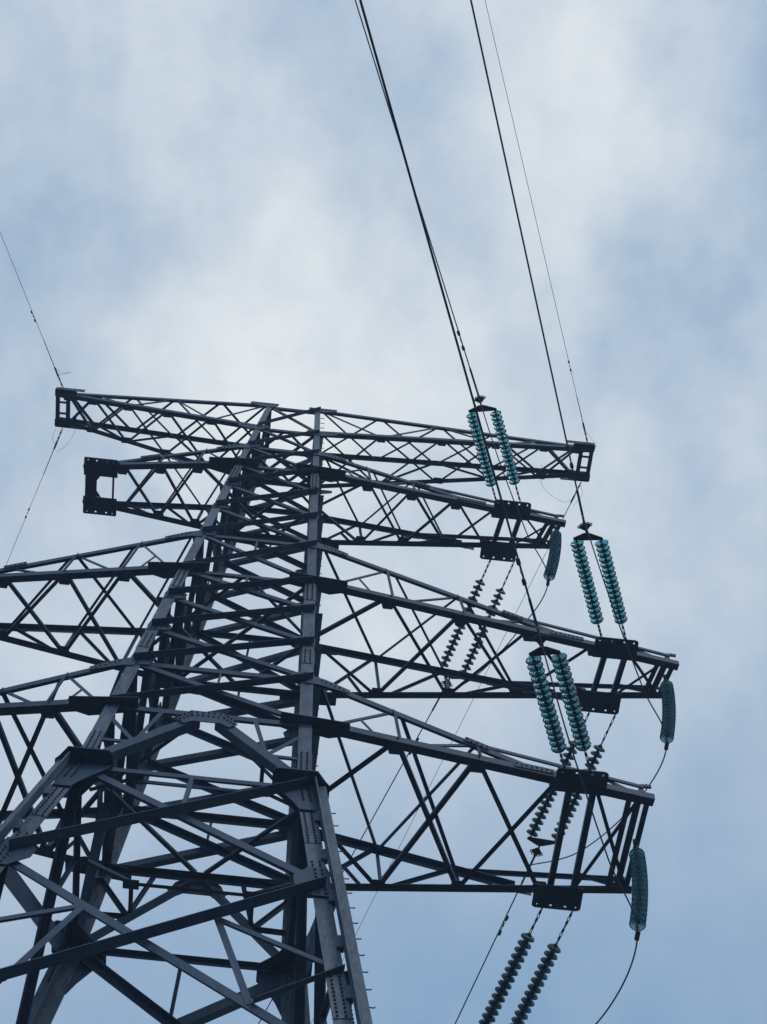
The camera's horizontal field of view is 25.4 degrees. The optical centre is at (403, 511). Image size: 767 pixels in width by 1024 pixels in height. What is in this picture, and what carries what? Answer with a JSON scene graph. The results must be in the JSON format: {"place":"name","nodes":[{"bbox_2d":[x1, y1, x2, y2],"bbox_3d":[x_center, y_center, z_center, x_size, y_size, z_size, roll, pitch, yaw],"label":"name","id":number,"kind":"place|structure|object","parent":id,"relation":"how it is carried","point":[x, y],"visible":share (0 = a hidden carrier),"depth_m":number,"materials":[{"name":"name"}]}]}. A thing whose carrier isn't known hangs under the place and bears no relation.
{"place":"outdoors","nodes":[
{"label":"outdoors","id":0,"kind":"place"},
{"bbox_2d":[0,0,766,1023],"label":"sky","id":1,"kind":"structure","parent":0,"point":[208,200],"materials":[{"name":"blue"}]},
{"bbox_3d":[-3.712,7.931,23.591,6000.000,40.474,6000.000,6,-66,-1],"label":"ground","id":2,"kind":"structure","parent":0,"visible":0},
{"bbox_2d":[0,387,678,1023],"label":"transmission tower","id":3,"kind":"structure","parent":2,"relation":"on","point":[302,827],"depth_m":30.85,"materials":[{"name":"metal"}]},
{"bbox_2d":[0,232,69,388],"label":"earth wire","id":4,"kind":"object","parent":3,"relation":"attached to","point":[39,329],"visible":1,"depth_m":44.69,"materials":[{"name":"metal"}]},
{"bbox_2d":[6,428,75,564],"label":"earth wire","id":5,"kind":"object","parent":3,"relation":"attached to","point":[42,477],"visible":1,"depth_m":46.24,"materials":[{"name":"metal"}]},
{"bbox_2d":[311,464,581,1022],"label":"earth wire","id":6,"kind":"object","parent":3,"relation":"attached to","point":[573,497],"visible":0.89,"depth_m":47.66,"materials":[{"name":"metal"}]},
{"bbox_2d":[441,557,514,686],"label":"tension insulator","id":7,"kind":"object","parent":3,"relation":"attached to","point":[473,651],"visible":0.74,"depth_m":42.16,"materials":[{"name":"teal glass"}]},
{"bbox_2d":[258,685,445,1023],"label":"conductor","id":8,"kind":"object","parent":7,"relation":"attached to","point":[417,738],"visible":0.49,"depth_m":43.37,"materials":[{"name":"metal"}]},
{"bbox_2d":[466,395,520,501],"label":"tension insulator","id":9,"kind":"object","parent":3,"relation":"attached to","point":[504,445],"visible":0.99,"depth_m":40.31,"materials":[{"name":"teal glass"}]},
{"bbox_2d":[355,0,479,398],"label":"conductor","id":10,"kind":"object","parent":9,"relation":"attached to","point":[462,346],"visible":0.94,"depth_m":37.89,"materials":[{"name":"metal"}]},
{"bbox_2d":[479,906,573,1023],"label":"tension insulator","id":11,"kind":"object","parent":3,"relation":"attached to","point":[534,988],"visible":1,"depth_m":30.82,"materials":[{"name":"teal glass"}]},
{"bbox_2d":[485,1,595,451],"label":"earth wire","id":12,"kind":"object","parent":3,"relation":"attached to","point":[585,432],"visible":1,"depth_m":43.04,"materials":[{"name":"metal"}]},
{"bbox_2d":[543,526,561,585],"bbox_3d":[3.510,0.981,40.053,0.534,2.920,0.282,-7,-66,5],"label":"jumper insulator","id":13,"kind":"object","parent":3,"relation":"hanging from","point":[554,552],"visible":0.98,"depth_m":39.77,"materials":[{"name":"teal glass"}]},
{"bbox_2d":[465,389,548,683],"bbox_3d":[2.268,1.414,40.070,2.069,2.545,8.082,6,-66,-1],"label":"jumper wire","id":14,"kind":"object","parent":13,"relation":"hanging from","point":[520,518],"visible":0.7,"depth_m":38.70,"materials":[{"name":"metal"}]},
{"bbox_2d":[525,634,591,773],"bbox_3d":[2.632,3.288,28.596,0.694,0.481,3.064,-13,-67,8],"label":"tension insulator","id":15,"kind":"object","parent":3,"relation":"attached to","point":[546,704],"visible":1,"depth_m":28.48,"materials":[{"name":"teal glass"}]},
{"bbox_2d":[359,0,541,637],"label":"conductor","id":16,"kind":"object","parent":15,"relation":"attached to","point":[518,563],"visible":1,"depth_m":25.00,"materials":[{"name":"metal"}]},
{"bbox_2d":[526,709,616,856],"bbox_3d":[3.535,5.763,36.132,0.802,0.693,3.648,21,-67,-8],"label":"tension insulator","id":17,"kind":"object","parent":3,"relation":"attached to","point":[546,803],"visible":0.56,"depth_m":36.21,"materials":[{"name":"teal glass"}]},
{"bbox_2d":[455,852,536,1023],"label":"conductor","id":18,"kind":"object","parent":17,"relation":"attached to","point":[507,916],"visible":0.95,"depth_m":37.05,"materials":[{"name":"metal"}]},
{"bbox_2d":[570,522,627,640],"bbox_3d":[3.978,1.490,34.370,0.752,0.489,3.069,-13,-67,8],"label":"tension insulator","id":19,"kind":"object","parent":3,"relation":"attached to","point":[586,577],"visible":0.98,"depth_m":34.25,"materials":[{"name":"teal glass"}]},
{"bbox_2d":[470,0,584,525],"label":"conductor","id":20,"kind":"object","parent":19,"relation":"attached to","point":[571,463],"visible":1,"depth_m":30.87,"materials":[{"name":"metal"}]},
{"bbox_2d":[531,515,666,864],"bbox_3d":[4.061,4.391,34.032,2.001,2.579,8.205,6,-66,-1],"label":"jumper wire","id":21,"kind":"object","parent":20,"relation":"hanging from","point":[640,683],"visible":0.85,"depth_m":32.74,"materials":[{"name":"metal"}]},
{"bbox_2d":[629,839,647,940],"bbox_3d":[3.930,6.261,28.516,0.552,2.960,0.315,40,-70,-15],"label":"jumper insulator","id":22,"kind":"object","parent":3,"relation":"hanging from","point":[639,898],"visible":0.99,"depth_m":28.26,"materials":[{"name":"teal glass"}]},
{"bbox_2d":[536,626,637,1023],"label":"jumper wire","id":23,"kind":"object","parent":22,"relation":"hanging from","point":[601,1017],"visible":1,"depth_m":27.01,"materials":[{"name":"metal"}]},
{"bbox_2d":[660,674,675,749],"bbox_3d":[5.268,3.941,34.024,0.529,2.940,0.304,20,-66,-7],"label":"jumper insulator","id":24,"kind":"object","parent":3,"relation":"hanging from","point":[668,705],"visible":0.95,"depth_m":33.77,"materials":[{"name":"teal glass"}]}
]}

